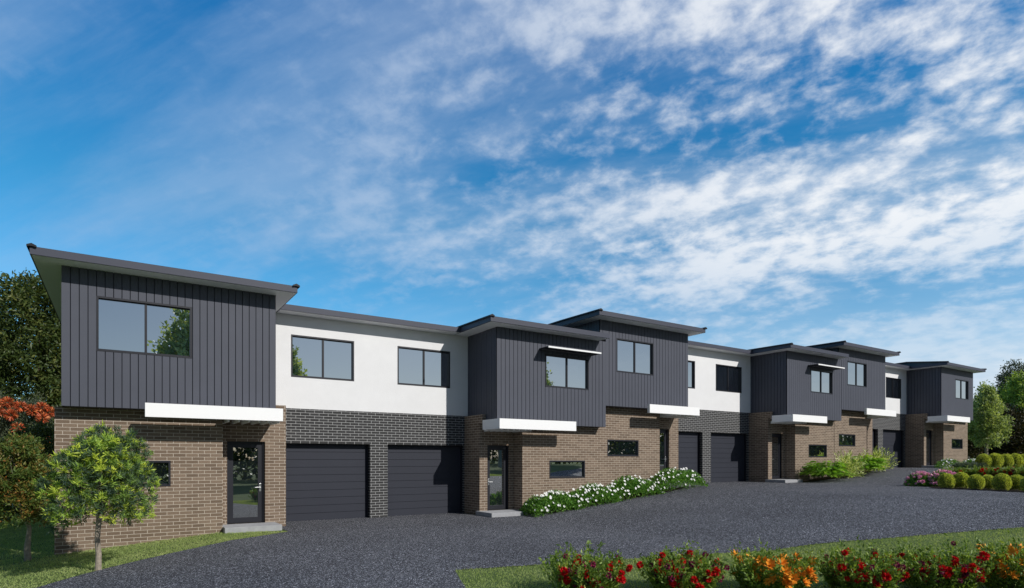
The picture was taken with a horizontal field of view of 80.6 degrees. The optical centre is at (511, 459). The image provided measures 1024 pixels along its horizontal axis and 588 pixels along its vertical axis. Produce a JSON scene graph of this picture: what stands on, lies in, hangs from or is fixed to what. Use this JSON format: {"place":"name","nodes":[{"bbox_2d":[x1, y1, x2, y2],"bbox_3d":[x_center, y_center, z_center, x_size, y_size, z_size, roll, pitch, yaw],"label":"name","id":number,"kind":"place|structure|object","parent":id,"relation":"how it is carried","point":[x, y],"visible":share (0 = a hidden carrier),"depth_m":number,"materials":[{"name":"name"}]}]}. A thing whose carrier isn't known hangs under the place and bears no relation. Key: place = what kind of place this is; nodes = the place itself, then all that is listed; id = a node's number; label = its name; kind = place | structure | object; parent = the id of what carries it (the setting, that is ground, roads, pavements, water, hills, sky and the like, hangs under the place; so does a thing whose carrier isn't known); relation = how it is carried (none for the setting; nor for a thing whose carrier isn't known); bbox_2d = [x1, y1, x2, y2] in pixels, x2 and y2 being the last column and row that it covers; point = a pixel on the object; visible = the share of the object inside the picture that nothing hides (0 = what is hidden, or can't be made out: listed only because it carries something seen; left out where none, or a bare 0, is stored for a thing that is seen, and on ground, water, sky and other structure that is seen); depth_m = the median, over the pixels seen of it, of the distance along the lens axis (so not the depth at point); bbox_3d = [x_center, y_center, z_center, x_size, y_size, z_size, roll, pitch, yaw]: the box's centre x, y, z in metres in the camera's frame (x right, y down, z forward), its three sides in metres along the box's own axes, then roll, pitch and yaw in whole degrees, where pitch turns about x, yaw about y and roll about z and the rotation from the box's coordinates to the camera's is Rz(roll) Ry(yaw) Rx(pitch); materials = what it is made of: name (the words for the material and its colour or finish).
{"place":"outdoors","nodes":[
{"label":"outdoors","id":0,"kind":"place"},
{"bbox_2d":[0,518,286,587],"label":"lawn grass","id":1,"kind":"structure","parent":0,"point":[45,532],"depth_m":13.75,"materials":[{"name":"green plant"}]},
{"bbox_2d":[0,466,1023,587],"bbox_3d":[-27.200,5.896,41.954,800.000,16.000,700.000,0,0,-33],"label":"ground","id":2,"kind":"structure","parent":0,"point":[887,547],"depth_m":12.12,"materials":[{"name":"green plant"}]},
{"bbox_2d":[0,418,53,504],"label":"evergreen shrub","id":3,"kind":"object","parent":2,"relation":"on","point":[41,427],"visible":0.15,"depth_m":25.29,"materials":[{"name":"green plant"}]},
{"bbox_2d":[0,429,59,560],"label":"rust tipped tree","id":4,"kind":"object","parent":2,"relation":"on","point":[27,472],"visible":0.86,"depth_m":13.12,"materials":[{"name":"green plant"}]},
{"bbox_2d":[0,390,60,511],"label":"flowering gum","id":5,"kind":"object","parent":2,"relation":"on","point":[10,414],"visible":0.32,"depth_m":27.20,"materials":[{"name":"red plant"}]},
{"bbox_2d":[0,269,61,433],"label":"evergreen tree","id":6,"kind":"object","parent":2,"relation":"on","point":[31,358],"visible":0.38,"depth_m":30.27,"materials":[{"name":"green plant"}]},
{"bbox_2d":[30,419,161,570],"bbox_3d":[-7.903,0.682,11.590,2.122,2.975,1.985,0,0,-33],"label":"tree","id":7,"kind":"object","parent":2,"relation":"on","point":[93,456],"visible":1,"depth_m":11.27,"materials":[{"name":"green plant"}]},
{"bbox_2d":[26,243,383,554],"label":"townhouse","id":8,"kind":"structure","parent":2,"relation":"on","point":[216,391],"depth_m":15.51,"materials":[{"name":"brown brick"}]},
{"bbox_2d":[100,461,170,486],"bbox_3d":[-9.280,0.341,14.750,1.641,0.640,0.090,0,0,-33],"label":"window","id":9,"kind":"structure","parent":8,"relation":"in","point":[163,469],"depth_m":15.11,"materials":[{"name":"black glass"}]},
{"bbox_2d":[96,296,191,358],"bbox_3d":[-8.836,-3.171,14.579,1.969,1.281,0.090,0,0,-33],"label":"window","id":10,"kind":"structure","parent":8,"relation":"in","point":[128,326],"depth_m":14.56,"materials":[{"name":"clear glass"}]},
{"bbox_2d":[227,441,263,523],"bbox_3d":[-7.374,0.620,16.724,0.967,2.253,0.152,0,0,-33],"label":"front door","id":11,"kind":"structure","parent":8,"relation":"in","point":[245,462],"depth_m":16.73,"materials":[{"name":"glass"}]},
{"bbox_2d":[291,334,353,380],"bbox_3d":[-5.897,-3.162,18.861,1.947,1.285,0.090,0,0,-33],"label":"window","id":12,"kind":"structure","parent":8,"relation":"in","point":[311,357],"depth_m":18.84,"materials":[{"name":"clear glass"}]},
{"bbox_2d":[286,443,367,521],"bbox_3d":[-5.935,0.695,19.052,2.860,2.403,0.110,0,0,-33],"label":"garage door","id":13,"kind":"structure","parent":8,"relation":"in","point":[324,481],"depth_m":19.10,"materials":[{"name":"black metal"}]},
{"bbox_2d":[317,314,609,516],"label":"townhouse","id":14,"kind":"structure","parent":2,"relation":"on","point":[527,399],"depth_m":20.98,"materials":[{"name":"grey metal"}]},
{"bbox_2d":[397,346,449,387],"bbox_3d":[-3.020,-3.162,20.726,1.958,1.285,0.090,0,0,-33],"label":"window","id":15,"kind":"structure","parent":14,"relation":"in","point":[415,366],"depth_m":20.71,"materials":[{"name":"clear glass"}]},
{"bbox_2d":[388,445,461,515],"bbox_3d":[-3.022,0.695,20.941,2.877,2.403,0.110,0,0,-33],"label":"garage door","id":16,"kind":"structure","parent":14,"relation":"in","point":[423,479],"depth_m":20.94,"materials":[{"name":"black metal"}]},
{"bbox_2d":[487,445,507,509],"bbox_3d":[-0.534,0.620,21.158,0.902,2.253,0.152,0,0,-33],"label":"front door","id":17,"kind":"structure","parent":14,"relation":"in","point":[497,455],"depth_m":21.19,"materials":[{"name":"black glass"}]},
{"bbox_2d":[549,460,584,477],"bbox_3d":[2.004,0.341,22.066,1.646,0.640,0.090,0,0,-33],"label":"window","id":18,"kind":"structure","parent":14,"relation":"in","point":[563,468],"depth_m":22.09,"materials":[{"name":"black glass"}]},
{"bbox_2d":[545,354,588,389],"bbox_3d":[1.963,-3.121,21.581,1.962,1.151,0.090,0,0,-33],"label":"window","id":19,"kind":"structure","parent":14,"relation":"in","point":[567,372],"depth_m":21.58,"materials":[{"name":"glass"}]},
{"bbox_2d":[539,540,632,587],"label":"flowering shrub","id":20,"kind":"object","parent":2,"relation":"on","point":[590,571],"visible":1,"depth_m":8.26,"materials":[{"name":"green plant"}]},
{"bbox_2d":[464,308,714,495],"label":"townhouse","id":21,"kind":"structure","parent":2,"relation":"on","point":[656,396],"depth_m":23.96,"materials":[{"name":"brown brick"}]},
{"bbox_2d":[607,440,638,455],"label":"window","id":22,"kind":"structure","parent":21,"relation":"in","point":[614,447],"depth_m":23.60,"materials":[{"name":"black glass"}]},
{"bbox_2d":[617,338,653,375],"bbox_3d":[4.754,-3.970,23.390,1.969,1.281,0.090,0,0,-33],"label":"window","id":23,"kind":"structure","parent":21,"relation":"in","point":[634,357],"depth_m":23.44,"materials":[{"name":"glass"}]},
{"bbox_2d":[660,429,667,481],"bbox_3d":[6.217,-0.179,25.535,0.967,2.253,0.152,0,0,-33],"label":"front door","id":24,"kind":"structure","parent":21,"relation":"in","point":[663,432],"depth_m":25.70,"materials":[{"name":"black glass"}]},
{"bbox_2d":[678,432,699,482],"bbox_3d":[7.655,-0.105,27.863,2.860,2.403,0.110,0,0,-33],"label":"garage door","id":25,"kind":"structure","parent":21,"relation":"in","point":[688,442],"depth_m":28.30,"materials":[{"name":"black metal"}]},
{"bbox_2d":[688,360,694,388],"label":"window","id":26,"kind":"structure","parent":21,"relation":"in","point":[691,364],"depth_m":28.14,"materials":[{"name":"glass"}]},
{"bbox_2d":[528,487,683,512],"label":"planting soil","id":27,"kind":"structure","parent":2,"relation":"on","point":[624,498],"depth_m":22.49,"materials":[{"name":"brown soil"}]},
{"bbox_2d":[519,489,583,516],"bbox_3d":[1.332,1.466,20.833,2.202,0.978,1.359,0,0,-33],"label":"flowering shrub","id":28,"kind":"object","parent":27,"relation":"on","point":[547,501],"visible":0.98,"depth_m":20.47,"materials":[{"name":"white plant"}]},
{"bbox_2d":[556,483,622,509],"bbox_3d":[2.772,1.280,21.722,2.285,0.999,1.362,0,0,-33],"label":"flowering shrub","id":29,"kind":"object","parent":27,"relation":"on","point":[588,492],"visible":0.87,"depth_m":21.40,"materials":[{"name":"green plant"}]},
{"bbox_2d":[600,474,662,501],"bbox_3d":[4.400,1.080,22.822,2.702,1.069,1.372,0,0,-33],"label":"flowering shrub","id":30,"kind":"object","parent":27,"relation":"on","point":[622,485],"visible":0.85,"depth_m":22.50,"materials":[{"name":"green plant"}]},
{"bbox_2d":[637,467,708,493],"bbox_3d":[6.450,0.814,24.146,2.888,1.084,1.367,0,0,-33],"label":"flowering shrub","id":31,"kind":"object","parent":2,"relation":"on","point":[671,476],"visible":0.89,"depth_m":23.82,"materials":[{"name":"green plant"}]},
{"bbox_2d":[632,540,729,587],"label":"flowering shrub","id":32,"kind":"object","parent":2,"relation":"on","point":[691,569],"visible":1,"depth_m":8.35,"materials":[{"name":"green plant"}]},
{"bbox_2d":[728,538,824,587],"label":"flowering shrub","id":33,"kind":"object","parent":2,"relation":"on","point":[757,570],"visible":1,"depth_m":8.35,"materials":[{"name":"orange plant"}]},
{"bbox_2d":[707,343,848,482],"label":"townhouse","id":34,"kind":"structure","parent":2,"relation":"on","point":[785,398],"depth_m":29.81,"materials":[{"name":"grey metal"}]},
{"bbox_2d":[711,433,745,481],"bbox_3d":[10.569,-0.105,29.752,2.877,2.403,0.110,0,0,-33],"label":"garage door","id":35,"kind":"structure","parent":34,"relation":"in","point":[728,451],"depth_m":29.84,"materials":[{"name":"black metal"}]},
{"bbox_2d":[716,364,741,392],"bbox_3d":[10.570,-3.961,29.537,1.958,1.285,0.090,0,0,-33],"label":"window","id":36,"kind":"structure","parent":34,"relation":"in","point":[728,378],"depth_m":29.54,"materials":[{"name":"black glass"}]},
{"bbox_2d":[772,433,780,478],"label":"front door","id":37,"kind":"structure","parent":34,"relation":"in","point":[776,438],"depth_m":30.05,"materials":[{"name":"black glass"}]},
{"bbox_2d":[809,444,826,456],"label":"window","id":38,"kind":"structure","parent":34,"relation":"in","point":[814,450],"depth_m":30.94,"materials":[{"name":"glass"}]},
{"bbox_2d":[811,369,832,394],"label":"window","id":39,"kind":"structure","parent":34,"relation":"in","point":[821,381],"depth_m":30.39,"materials":[{"name":"clear glass"}]},
{"bbox_2d":[713,340,900,469],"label":"townhouse","id":40,"kind":"structure","parent":2,"relation":"on","point":[857,426],"depth_m":32.61,"materials":[{"name":"brown brick"}]},
{"bbox_2d":[839,434,854,445],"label":"window","id":41,"kind":"structure","parent":40,"relation":"in","point":[844,439],"depth_m":32.44,"materials":[{"name":"clear glass"}]},
{"bbox_2d":[847,361,866,386],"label":"window","id":42,"kind":"structure","parent":40,"relation":"in","point":[856,371],"depth_m":32.21,"materials":[{"name":"clear glass"}]},
{"bbox_2d":[872,429,874,457],"bbox_3d":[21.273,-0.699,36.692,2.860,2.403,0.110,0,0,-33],"label":"front door","id":43,"kind":"structure","parent":40,"relation":"in","point":[873,430],"depth_m":37.41,"materials":[{"name":"black metal"}]},
{"bbox_2d":[803,470,873,480],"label":"planting soil","id":44,"kind":"structure","parent":2,"relation":"on","point":[821,478],"depth_m":30.52,"materials":[{"name":"brown soil"}]},
{"bbox_2d":[799,461,854,477],"bbox_3d":[15.211,0.443,29.393,2.416,0.834,2.293,0,0,-7],"label":"split leaf plant","id":45,"kind":"object","parent":44,"relation":"on","point":[836,468],"visible":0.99,"depth_m":28.91,"materials":[{"name":"green plant"}]},
{"bbox_2d":[830,449,871,477],"bbox_3d":[16.545,0.265,29.912,2.306,1.600,2.242,0,0,-33],"label":"variegated shrub","id":46,"kind":"object","parent":44,"relation":"on","point":[851,468],"visible":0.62,"depth_m":29.76,"materials":[{"name":"green plant"}]},
{"bbox_2d":[843,455,888,470],"bbox_3d":[17.988,0.165,31.037,2.378,0.861,2.486,0,0,-33],"label":"split leaf plant","id":47,"kind":"object","parent":44,"relation":"on","point":[872,464],"visible":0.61,"depth_m":30.38,"materials":[{"name":"green plant"}]},
{"bbox_2d":[856,447,899,471],"bbox_3d":[19.236,-0.041,31.798,2.378,1.530,2.343,0,0,-33],"label":"variegated shrub","id":48,"kind":"object","parent":44,"relation":"on","point":[877,455],"visible":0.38,"depth_m":31.57,"materials":[{"name":"green plant"}]},
{"bbox_2d":[805,535,911,587],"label":"flowering shrub","id":49,"kind":"object","parent":2,"relation":"on","point":[849,569],"visible":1,"depth_m":8.41,"materials":[{"name":"green plant"}]},
{"bbox_2d":[880,361,986,467],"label":"townhouse","id":50,"kind":"structure","parent":2,"relation":"on","point":[930,403],"depth_m":38.69,"materials":[{"name":"brown brick"}]},
{"bbox_2d":[883,430,902,467],"bbox_3d":[24.186,-0.699,38.581,2.877,2.403,0.110,0,0,-33],"label":"garage door","id":51,"kind":"structure","parent":50,"relation":"in","point":[892,439],"depth_m":38.86,"materials":[{"name":"black metal"}]},
{"bbox_2d":[886,377,900,398],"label":"window","id":52,"kind":"structure","parent":50,"relation":"in","point":[893,385],"depth_m":38.49,"materials":[{"name":"black glass"}]},
{"bbox_2d":[926,430,930,464],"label":"front door","id":53,"kind":"structure","parent":50,"relation":"in","point":[928,432],"depth_m":38.91,"materials":[{"name":"black metal"}]},
{"bbox_2d":[952,439,962,448],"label":"window","id":54,"kind":"structure","parent":50,"relation":"in","point":[956,443],"depth_m":39.85,"materials":[{"name":"black glass"}]},
{"bbox_2d":[955,379,968,399],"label":"window","id":55,"kind":"structure","parent":50,"relation":"in","point":[961,386],"depth_m":39.21,"materials":[{"name":"glass"}]},
{"bbox_2d":[881,533,1003,587],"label":"flowering shrub","id":56,"kind":"object","parent":2,"relation":"on","point":[950,569],"visible":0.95,"depth_m":8.44,"materials":[{"name":"green plant"}]},
{"bbox_2d":[934,458,961,467],"bbox_3d":[26.725,0.204,36.909,2.347,0.732,1.413,0,0,-33],"label":"daisy mound","id":57,"kind":"object","parent":2,"relation":"on","point":[947,462],"visible":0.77,"depth_m":36.64,"materials":[{"name":"green plant"}]},
{"bbox_2d":[951,462,963,466],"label":"lavender","id":58,"kind":"object","parent":2,"relation":"on","point":[956,464],"visible":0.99,"depth_m":35.91,"materials":[{"name":"green plant"}]},
{"bbox_2d":[961,461,971,467],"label":"lavender","id":59,"kind":"object","parent":2,"relation":"on","point":[966,463],"visible":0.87,"depth_m":35.87,"materials":[{"name":"green plant"}]},
{"bbox_2d":[961,458,980,467],"bbox_3d":[28.385,0.215,37.160,2.340,0.722,1.372,0,0,-33],"label":"daisy mound","id":60,"kind":"object","parent":2,"relation":"on","point":[969,460],"visible":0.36,"depth_m":36.95,"materials":[{"name":"green plant"}]},
{"bbox_2d":[971,462,980,467],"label":"lavender","id":61,"kind":"object","parent":2,"relation":"on","point":[973,464],"visible":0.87,"depth_m":35.86,"materials":[{"name":"green plant"}]},
{"bbox_2d":[968,405,988,459],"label":"shaded tree","id":62,"kind":"object","parent":2,"relation":"on","point":[971,449],"visible":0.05,"depth_m":54.37,"materials":[{"name":"green plant"}]},
{"bbox_2d":[975,453,991,467],"bbox_3d":[28.254,0.040,36.188,0.842,0.880,0.871,0,0,-33],"label":"box ball","id":63,"kind":"object","parent":2,"relation":"on","point":[983,458],"visible":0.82,"depth_m":35.97,"materials":[{"name":"green plant"}]},
{"bbox_2d":[979,462,989,467],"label":"lavender","id":64,"kind":"object","parent":2,"relation":"on","point":[984,464],"visible":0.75,"depth_m":35.85,"materials":[{"name":"green plant"}]},
{"bbox_2d":[955,530,1023,587],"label":"flowering shrub","id":65,"kind":"object","parent":2,"relation":"on","point":[1009,573],"visible":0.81,"depth_m":8.41,"materials":[{"name":"green plant"}]},
{"bbox_2d":[968,380,1015,453],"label":"maple tree","id":66,"kind":"object","parent":2,"relation":"on","point":[989,420],"visible":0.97,"depth_m":45.38,"materials":[{"name":"green plant"}]},
{"bbox_2d":[968,435,1023,460],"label":"undergrowth","id":67,"kind":"object","parent":2,"relation":"on","point":[991,451],"visible":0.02,"depth_m":60.45,"materials":[{"name":"green plant"}]},
{"bbox_2d":[989,453,1003,467],"bbox_3d":[28.896,0.005,36.129,0.883,0.932,0.899,0,0,-33],"label":"box ball","id":68,"kind":"object","parent":2,"relation":"on","point":[997,459],"visible":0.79,"depth_m":35.85,"materials":[{"name":"green plant"}]},
{"bbox_2d":[984,401,1023,454],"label":"shaded tree","id":69,"kind":"object","parent":2,"relation":"on","point":[1017,438],"visible":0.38,"depth_m":59.12,"materials":[{"name":"green plant"}]},
{"bbox_2d":[1002,454,1014,467],"bbox_3d":[29.549,0.042,36.143,0.850,0.875,0.851,0,0,-33],"label":"box ball","id":70,"kind":"object","parent":2,"relation":"on","point":[1009,460],"visible":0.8,"depth_m":35.85,"materials":[{"name":"green plant"}]},
{"bbox_2d":[994,359,1023,394],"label":"spreading tree","id":71,"kind":"object","parent":2,"relation":"on","point":[1001,378],"visible":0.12,"depth_m":71.81,"materials":[{"name":"green plant"}]},
{"bbox_2d":[997,369,1023,412],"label":"spreading tree","id":72,"kind":"object","parent":2,"relation":"on","point":[1009,394],"visible":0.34,"depth_m":62.03,"materials":[{"name":"green plant"}]},
{"bbox_2d":[1011,453,1023,467],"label":"box ball","id":73,"kind":"object","parent":2,"relation":"on","point":[1018,460],"visible":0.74,"depth_m":35.87,"materials":[{"name":"green plant"}]},
{"bbox_2d":[0,0,1023,417],"label":"sky","id":74,"kind":"structure","parent":0,"point":[753,173],"materials":[{"name":"blue"}]},
{"bbox_2d":[37,467,1023,587],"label":"gravel driveway","id":75,"kind":"structure","parent":0,"point":[423,551],"depth_m":14.41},
{"bbox_2d":[929,486,1023,491],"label":"island bed","id":76,"kind":"object","parent":75,"relation":"on","point":[1015,490],"visible":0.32,"depth_m":21.92,"materials":[{"name":"soil"}]},
{"bbox_2d":[902,471,937,486],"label":"pink flower plant","id":77,"kind":"object","parent":76,"relation":"on","point":[919,478],"visible":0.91,"depth_m":24.75,"materials":[{"name":"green plant"}]},
{"bbox_2d":[923,469,955,486],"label":"pink flower plant","id":78,"kind":"object","parent":76,"relation":"on","point":[936,474],"visible":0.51,"depth_m":24.38,"materials":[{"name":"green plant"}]},
{"bbox_2d":[937,473,955,487],"bbox_3d":[16.364,0.777,22.758,0.602,0.602,0.582,0,0,-33],"label":"box ball","id":79,"kind":"object","parent":76,"relation":"on","point":[946,480],"visible":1,"depth_m":22.60,"materials":[{"name":"green plant"}]},
{"bbox_2d":[938,467,970,473],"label":"red flower shrub","id":80,"kind":"object","parent":76,"relation":"on","point":[958,469],"visible":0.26,"depth_m":26.95,"materials":[{"name":"red plant"}]},
{"bbox_2d":[953,472,968,487],"bbox_3d":[17.058,0.758,22.928,0.624,0.638,0.628,0,0,-33],"label":"box ball","id":81,"kind":"object","parent":76,"relation":"on","point":[961,478],"visible":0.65,"depth_m":22.77,"materials":[{"name":"green plant"}]},
{"bbox_2d":[967,474,985,488],"bbox_3d":[16.946,0.779,22.061,0.559,0.588,0.567,0,0,-33],"label":"box ball","id":82,"kind":"object","parent":76,"relation":"on","point":[977,481],"visible":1,"depth_m":21.92,"materials":[{"name":"green plant"}]},
{"bbox_2d":[963,465,998,475],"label":"red flower shrub","id":83,"kind":"object","parent":76,"relation":"on","point":[981,471],"visible":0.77,"depth_m":26.43,"materials":[{"name":"green plant"}]},
{"bbox_2d":[983,474,993,488],"bbox_3d":[17.435,0.799,22.139,0.544,0.558,0.542,0,0,-33],"label":"box ball","id":84,"kind":"object","parent":76,"relation":"on","point":[988,480],"visible":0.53,"depth_m":21.98,"materials":[{"name":"green plant"}]},
{"bbox_2d":[991,473,1012,489],"bbox_3d":[17.249,0.764,21.267,0.612,0.627,0.599,0,0,-33],"label":"box ball","id":85,"kind":"object","parent":76,"relation":"on","point":[1003,481],"visible":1,"depth_m":21.11,"materials":[{"name":"green plant"}]},
{"bbox_2d":[985,466,1018,475],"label":"red flower shrub","id":86,"kind":"object","parent":76,"relation":"on","point":[995,471],"visible":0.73,"depth_m":25.94,"materials":[{"name":"green plant"}]},
{"bbox_2d":[1003,464,1023,476],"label":"red flower shrub","id":87,"kind":"object","parent":76,"relation":"on","point":[1020,471],"visible":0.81,"depth_m":25.62,"materials":[{"name":"green plant"}]},
{"bbox_2d":[1010,474,1022,489],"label":"box ball","id":88,"kind":"object","parent":76,"relation":"on","point":[1017,478],"visible":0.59,"depth_m":21.10,"materials":[{"name":"green plant"}]},
{"bbox_2d":[1019,477,1023,490],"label":"box ball","id":89,"kind":"object","parent":76,"relation":"on","point":[1021,484],"visible":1,"depth_m":20.43,"materials":[{"name":"green plant"}]}
]}

